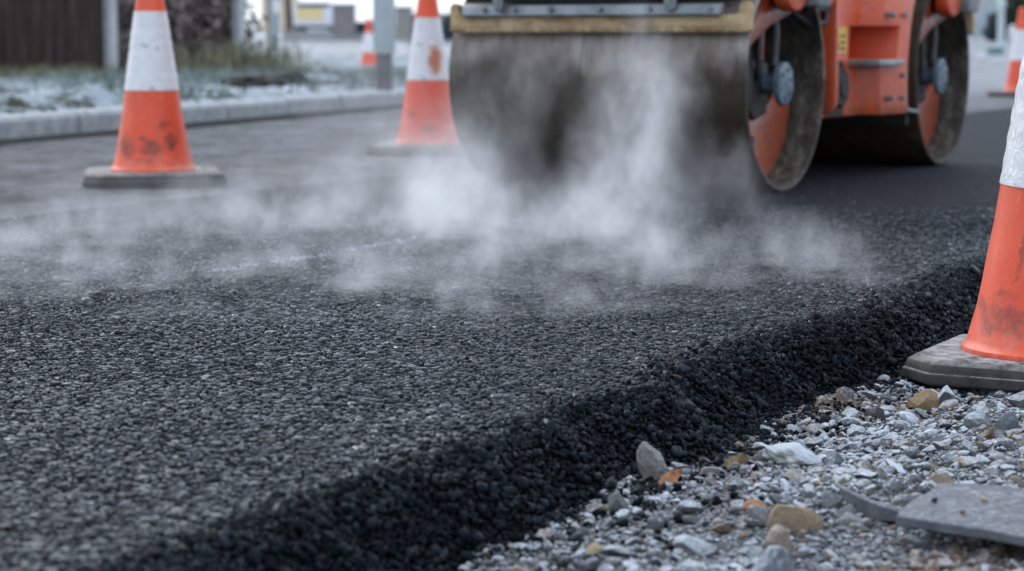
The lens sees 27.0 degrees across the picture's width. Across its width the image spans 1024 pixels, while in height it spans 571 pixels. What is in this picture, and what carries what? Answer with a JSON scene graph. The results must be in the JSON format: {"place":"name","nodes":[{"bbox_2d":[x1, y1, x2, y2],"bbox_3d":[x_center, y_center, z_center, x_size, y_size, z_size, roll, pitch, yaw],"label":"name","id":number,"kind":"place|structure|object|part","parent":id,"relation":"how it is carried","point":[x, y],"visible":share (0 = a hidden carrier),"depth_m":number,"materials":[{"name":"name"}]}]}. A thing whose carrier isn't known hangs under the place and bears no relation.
{"place":"outdoors","nodes":[
{"label":"outdoors","id":0,"kind":"place"},
{"bbox_2d":[118,31,326,72],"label":"rough grass","id":1,"kind":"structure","parent":0,"point":[206,58],"depth_m":21.47,"materials":[{"name":"plant"}]},
{"bbox_2d":[0,54,449,114],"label":"verge","id":2,"kind":"structure","parent":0,"point":[88,96],"depth_m":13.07,"materials":[{"name":"plant"}]},
{"bbox_2d":[0,0,103,72],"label":"board fence","id":3,"kind":"object","parent":2,"relation":"on","point":[43,32],"visible":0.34,"depth_m":19.76,"materials":[{"name":"brown wood"}]},
{"bbox_2d":[103,0,117,73],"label":"fence post","id":4,"kind":"object","parent":2,"relation":"on","point":[110,32],"depth_m":20.32,"materials":[{"name":"concrete"}]},
{"bbox_2d":[0,59,329,78],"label":"tall grass","id":5,"kind":"structure","parent":2,"relation":"on","point":[30,74],"depth_m":19.58,"materials":[{"name":"plant"}]},
{"bbox_2d":[93,0,269,73],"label":"hedge","id":6,"kind":"object","parent":2,"relation":"on","point":[189,20],"visible":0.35,"depth_m":21.58,"materials":[{"name":"plant"}]},
{"bbox_2d":[232,0,245,65],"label":"fence post","id":7,"kind":"object","parent":2,"relation":"on","point":[238,17],"depth_m":21.80,"materials":[{"name":"concrete"}]},
{"bbox_2d":[221,74,285,87],"bbox_3d":[-1.830,-1.425,15.133,0.455,0.147,0.436,0,7,0],"label":"soil heap","id":8,"kind":"object","parent":2,"relation":"on","point":[262,80],"visible":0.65,"depth_m":14.98,"materials":[{"name":"soil"}]},
{"bbox_2d":[267,0,273,65],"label":"fence post","id":9,"kind":"object","parent":2,"relation":"on","point":[270,28],"depth_m":22.22,"materials":[{"name":"concrete"}]},
{"bbox_2d":[273,0,278,51],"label":"marker post","id":10,"kind":"object","parent":2,"relation":"on","point":[276,15],"visible":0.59,"depth_m":23.78,"materials":[{"name":"white plastic"}]},
{"bbox_2d":[273,70,309,86],"bbox_3d":[-1.626,-1.455,15.438,0.345,0.207,0.466,0,7,0],"label":"soil heap","id":11,"kind":"object","parent":2,"relation":"on","point":[280,74],"visible":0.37,"depth_m":15.33,"materials":[{"name":"soil"}]},
{"bbox_2d":[282,85,310,92],"bbox_3d":[-1.482,-1.267,14.143,0.289,0.121,0.337,0,7,0],"label":"rubble lump","id":12,"kind":"object","parent":2,"relation":"on","point":[304,89],"visible":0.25,"depth_m":14.12,"materials":[{"name":"grey stone"}]},
{"bbox_2d":[311,80,343,84],"bbox_3d":[-1.408,-1.456,15.735,0.437,0.118,0.340,0,7,0],"label":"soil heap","id":13,"kind":"object","parent":2,"relation":"on","point":[328,82],"visible":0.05,"depth_m":15.66,"materials":[{"name":"grey soil"}]},
{"bbox_2d":[361,18,375,64],"bbox_3d":[-1.901,-3.171,28.321,0.450,0.749,0.450,-2,7,-20],"label":"traffic cone","id":14,"kind":"object","parent":2,"relation":"on","point":[368,57],"visible":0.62,"depth_m":28.25,"materials":[{"name":"plastic"}]},
{"bbox_2d":[373,0,394,90],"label":"lamp post","id":15,"kind":"object","parent":2,"relation":"on","point":[384,31],"visible":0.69,"depth_m":15.02,"materials":[{"name":"grey metal"}]},
{"bbox_2d":[0,33,1014,218],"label":"old road","id":16,"kind":"structure","parent":0,"point":[38,177],"depth_m":8.65,"materials":[{"name":"grey asphalt"}]},
{"bbox_2d":[82,0,226,186],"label":"traffic cone","id":17,"kind":"object","parent":16,"relation":"on","point":[152,150],"visible":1,"depth_m":6.95,"materials":[{"name":"plastic"}]},
{"bbox_2d":[0,104,402,143],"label":"gutter dirt","id":18,"kind":"structure","parent":16,"relation":"on","point":[42,137],"depth_m":12.01,"materials":[{"name":"soil"}]},
{"bbox_2d":[367,0,464,155],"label":"traffic cone","id":19,"kind":"object","parent":16,"relation":"on","point":[427,127],"visible":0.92,"depth_m":8.80,"materials":[{"name":"plastic"}]},
{"bbox_2d":[2,108,1011,570],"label":"asphalt mat","id":20,"kind":"object","parent":16,"relation":"on","point":[974,160],"visible":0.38,"depth_m":6.10,"materials":[{"name":"black asphalt"}]},
{"bbox_2d":[0,177,999,570],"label":"asphalt chippings","id":21,"kind":"object","parent":20,"relation":"on","point":[208,369],"visible":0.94,"depth_m":3.36,"materials":[{"name":"black asphalt"}]},
{"bbox_2d":[75,253,1000,570],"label":"loose asphalt","id":22,"kind":"structure","parent":20,"relation":"on","point":[705,421],"depth_m":2.50,"materials":[{"name":"black asphalt"}]},
{"bbox_2d":[449,0,979,191],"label":"road roller","id":23,"kind":"object","parent":20,"relation":"on","point":[766,95],"visible":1,"depth_m":6.34,"materials":[{"name":"metal"}]},
{"bbox_2d":[976,54,989,59],"bbox_3d":[8.346,-3.992,37.790,0.253,0.213,0.344,0,7,0],"label":"sand heap","id":24,"kind":"object","parent":16,"relation":"on","point":[982,57],"visible":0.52,"depth_m":37.70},
{"bbox_2d":[986,7,1023,96],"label":"traffic cone","id":25,"kind":"object","parent":16,"relation":"on","point":[1017,51],"visible":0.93,"depth_m":18.07,"materials":[{"name":"plastic"}]},
{"bbox_2d":[245,0,1013,26],"label":"sky","id":26,"kind":"structure","parent":0,"point":[364,10],"materials":[{"name":"white"}]},
{"bbox_2d":[246,27,1014,54],"bbox_3d":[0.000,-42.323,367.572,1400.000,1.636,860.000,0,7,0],"label":"ground","id":27,"kind":"structure","parent":0,"point":[260,35],"depth_m":87.88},
{"bbox_2d":[0,89,405,138],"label":"kerb","id":28,"kind":"structure","parent":27,"relation":"on","point":[54,122],"depth_m":12.04,"materials":[{"name":"concrete"}]},
{"bbox_2d":[261,0,298,31],"bbox_3d":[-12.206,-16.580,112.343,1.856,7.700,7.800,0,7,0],"label":"house","id":29,"kind":"structure","parent":27,"relation":"on","point":[281,13],"depth_m":109.16,"materials":[{"name":"tile"}]},
{"bbox_2d":[284,0,292,30],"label":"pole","id":30,"kind":"object","parent":27,"relation":"on","point":[288,15],"visible":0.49,"depth_m":59.44,"materials":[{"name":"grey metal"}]},
{"bbox_2d":[281,31,335,37],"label":"garden wall","id":31,"kind":"structure","parent":27,"relation":"on","point":[312,34],"depth_m":57.60,"materials":[{"name":"stone"}]},
{"bbox_2d":[294,2,336,30],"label":"bus shelter","id":32,"kind":"object","parent":27,"relation":"on","point":[313,15],"visible":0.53,"depth_m":95.24,"materials":[{"name":"glass"}]},
{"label":"rear window","id":33,"kind":"part","parent":32,"relation":"part of","materials":[{"name":"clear glass"}]},
{"bbox_2d":[279,38,407,55],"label":"wall","id":34,"kind":"structure","parent":27,"relation":"on","point":[343,46],"depth_m":45.71,"materials":[{"name":"stone"}]},
{"bbox_2d":[330,4,357,37],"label":"gate pillar","id":35,"kind":"structure","parent":27,"relation":"on","point":[344,20],"depth_m":57.57,"materials":[{"name":"grey brick"}]},
{"bbox_2d":[355,33,364,37],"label":"garden wall","id":36,"kind":"structure","parent":27,"relation":"on","point":[359,35],"depth_m":57.80,"materials":[{"name":"stone"}]},
{"bbox_2d":[356,21,372,32],"bbox_3d":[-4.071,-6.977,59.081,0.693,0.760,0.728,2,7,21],"label":"parked car","id":37,"kind":"object","parent":27,"relation":"on","point":[360,27],"visible":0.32,"depth_m":58.91,"materials":[{"name":"grey metal"}]},
{"bbox_2d":[395,6,413,39],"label":"gate pillar","id":38,"kind":"structure","parent":27,"relation":"on","point":[403,21],"depth_m":57.57,"materials":[{"name":"grey brick"}]},
{"bbox_2d":[406,40,451,55],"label":"wall","id":39,"kind":"structure","parent":27,"relation":"on","point":[447,44],"depth_m":46.21,"materials":[{"name":"stone"}]},
{"bbox_2d":[412,13,447,39],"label":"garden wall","id":40,"kind":"structure","parent":27,"relation":"on","point":[443,16],"depth_m":57.85,"materials":[{"name":"grey brick"}]},
{"bbox_2d":[441,12,453,39],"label":"bush","id":41,"kind":"object","parent":27,"relation":"on","point":[447,33],"visible":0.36,"depth_m":56.43,"materials":[{"name":"plant"}]},
{"bbox_2d":[968,0,997,37],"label":"house","id":42,"kind":"structure","parent":27,"relation":"on","point":[986,7],"depth_m":83.34,"materials":[{"name":"stone"}]},
{"bbox_2d":[982,10,1010,40],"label":"shrub","id":43,"kind":"object","parent":27,"relation":"on","point":[990,28],"visible":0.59,"depth_m":63.39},
{"bbox_2d":[997,0,1005,45],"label":"post","id":44,"kind":"object","parent":27,"relation":"on","point":[1001,5],"visible":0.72,"depth_m":54.52,"materials":[{"name":"grey metal"}]},
{"bbox_2d":[1004,0,1023,28],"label":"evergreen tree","id":45,"kind":"object","parent":27,"relation":"on","point":[1012,7],"visible":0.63,"depth_m":61.20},
{"bbox_2d":[443,374,1023,570],"bbox_3d":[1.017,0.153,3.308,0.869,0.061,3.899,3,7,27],"label":"gravel","id":46,"kind":"structure","parent":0,"point":[687,543],"depth_m":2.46,"materials":[{"name":"grey gravel"}]},
{"bbox_2d":[585,542,601,554],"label":"pebble","id":47,"kind":"object","parent":46,"relation":"on","point":[593,548],"visible":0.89,"depth_m":2.19,"materials":[{"name":"beige stone"}]},
{"bbox_2d":[607,492,630,511],"bbox_3d":[0.118,0.246,2.379,0.026,0.034,0.031,3,7,24],"label":"rock","id":48,"kind":"object","parent":46,"relation":"on","point":[617,502],"visible":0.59,"depth_m":2.37,"materials":[{"name":"grey stone"}]},
{"bbox_2d":[636,441,668,480],"bbox_3d":[0.165,0.213,2.521,0.032,0.065,0.026,-32,19,-10],"label":"rock","id":49,"kind":"object","parent":46,"relation":"on","point":[650,460],"visible":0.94,"depth_m":2.51,"materials":[{"name":"grey stone"}]},
{"bbox_2d":[658,469,682,484],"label":"rock","id":50,"kind":"object","parent":46,"relation":"on","point":[671,476],"visible":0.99,"depth_m":2.50,"materials":[{"name":"orange stone"}]},
{"bbox_2d":[724,452,748,469],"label":"rock","id":51,"kind":"object","parent":46,"relation":"on","point":[741,458],"visible":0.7,"depth_m":2.62,"materials":[{"name":"beige stone"}]},
{"bbox_2d":[743,499,767,511],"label":"pebble","id":52,"kind":"object","parent":46,"relation":"on","point":[747,504],"visible":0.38,"depth_m":2.36,"materials":[{"name":"orange stone"}]},
{"bbox_2d":[750,546,792,570],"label":"rock","id":53,"kind":"object","parent":46,"relation":"on","point":[775,558],"visible":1,"depth_m":2.10,"materials":[{"name":"grey stone"}]},
{"bbox_2d":[764,524,794,553],"bbox_3d":[0.272,0.267,2.215,0.041,0.040,0.033,-4,8,-30],"label":"rock","id":54,"kind":"object","parent":46,"relation":"on","point":[778,535],"visible":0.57,"depth_m":2.20,"materials":[{"name":"grey stone"}]},
{"bbox_2d":[762,442,821,465],"bbox_3d":[0.344,0.208,2.614,0.076,0.032,0.037,2,7,17],"label":"rock","id":55,"kind":"object","parent":46,"relation":"on","point":[781,454],"visible":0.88,"depth_m":2.60,"materials":[{"name":"white stone"}]},
{"bbox_2d":[765,504,824,534],"bbox_3d":[0.303,0.255,2.306,0.070,0.037,0.028,2,7,14],"label":"rock","id":56,"kind":"object","parent":46,"relation":"on","point":[795,520],"visible":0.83,"depth_m":2.29,"materials":[{"name":"beige stone"}]},
{"bbox_2d":[819,414,830,421],"bbox_3d":[0.438,0.187,2.990,0.018,0.014,0.014,-1,7,-8],"label":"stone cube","id":57,"kind":"object","parent":46,"relation":"on","point":[823,417],"visible":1,"depth_m":2.98,"materials":[{"name":"black stone"}]},
{"bbox_2d":[821,492,841,509],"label":"rock","id":58,"kind":"object","parent":46,"relation":"on","point":[831,499],"visible":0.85,"depth_m":2.37,"materials":[{"name":"grey stone"}]},
{"bbox_2d":[824,452,844,465],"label":"rock","id":59,"kind":"object","parent":46,"relation":"on","point":[831,458],"visible":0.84,"depth_m":2.62,"materials":[{"name":"grey stone"}]},
{"bbox_2d":[844,417,860,424],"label":"rock","id":60,"kind":"object","parent":46,"relation":"on","point":[856,421],"visible":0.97,"depth_m":2.96,"materials":[{"name":"grey stone"}]},
{"bbox_2d":[834,481,898,521],"bbox_3d":[0.387,0.240,2.381,0.025,0.021,0.148,-3,7,-21],"label":"slate shard","id":61,"kind":"object","parent":46,"relation":"on","point":[871,508],"visible":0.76,"depth_m":2.34,"materials":[{"name":"grey stone"}]},
{"bbox_2d":[874,468,887,479],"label":"rock","id":62,"kind":"object","parent":46,"relation":"on","point":[881,474],"visible":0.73,"depth_m":2.52,"materials":[{"name":"grey stone"}]},
{"bbox_2d":[905,389,938,410],"bbox_3d":[0.593,0.168,3.079,0.045,0.039,0.030,-2,7,-13],"label":"rock","id":63,"kind":"object","parent":46,"relation":"on","point":[927,399],"visible":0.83,"depth_m":3.07,"materials":[{"name":"beige stone"}]},
{"bbox_2d":[928,472,954,483],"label":"rock","id":64,"kind":"object","parent":46,"relation":"on","point":[942,477],"visible":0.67,"depth_m":2.51,"materials":[{"name":"beige stone"}]},
{"bbox_2d":[938,385,955,406],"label":"rock","id":65,"kind":"object","parent":46,"relation":"on","point":[946,393],"visible":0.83,"depth_m":3.10,"materials":[{"name":"grey stone"}]},
{"bbox_2d":[896,483,1023,545],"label":"slab","id":66,"kind":"object","parent":46,"relation":"on","point":[998,516],"depth_m":2.25,"materials":[{"name":"concrete"}]},
{"bbox_2d":[931,497,937,502],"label":"pebble","id":67,"kind":"object","parent":66,"relation":"on","point":[934,499],"visible":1,"depth_m":2.29,"materials":[{"name":"black stone"}]},
{"bbox_2d":[981,496,987,501],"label":"pebble","id":68,"kind":"object","parent":66,"relation":"on","point":[984,499],"visible":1,"depth_m":2.30,"materials":[{"name":"beige stone"}]},
{"bbox_2d":[901,52,1023,392],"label":"traffic cone","id":69,"kind":"object","parent":46,"relation":"on","point":[986,352],"visible":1,"depth_m":3.31,"materials":[{"name":"plastic"}]},
{"bbox_2d":[963,410,990,428],"bbox_3d":[0.638,0.189,2.922,0.040,0.034,0.028,-2,7,-15],"label":"rock","id":70,"kind":"object","parent":46,"relation":"on","point":[976,418],"visible":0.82,"depth_m":2.92,"materials":[{"name":"grey stone"}]},
{"bbox_2d":[992,429,1006,437],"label":"rock","id":71,"kind":"object","parent":46,"relation":"on","point":[1004,433],"visible":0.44,"depth_m":2.87,"materials":[{"name":"grey stone"}]},
{"bbox_2d":[994,410,1019,430],"bbox_3d":[0.678,0.188,2.918,0.029,0.036,0.042,4,8,32],"label":"rock","id":72,"kind":"object","parent":46,"relation":"on","point":[1008,420],"visible":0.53,"depth_m":2.90,"materials":[{"name":"grey stone"}]},
{"bbox_2d":[1007,394,1023,407],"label":"rock","id":73,"kind":"object","parent":46,"relation":"on","point":[1015,400],"visible":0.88,"depth_m":3.10,"materials":[{"name":"grey stone"}]},
{"bbox_2d":[985,45,1004,54],"bbox_3d":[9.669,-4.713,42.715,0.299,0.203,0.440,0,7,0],"label":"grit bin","id":74,"kind":"object","parent":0,"point":[994,49],"visible":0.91,"depth_m":42.52,"materials":[{"name":"plastic"}]}
]}

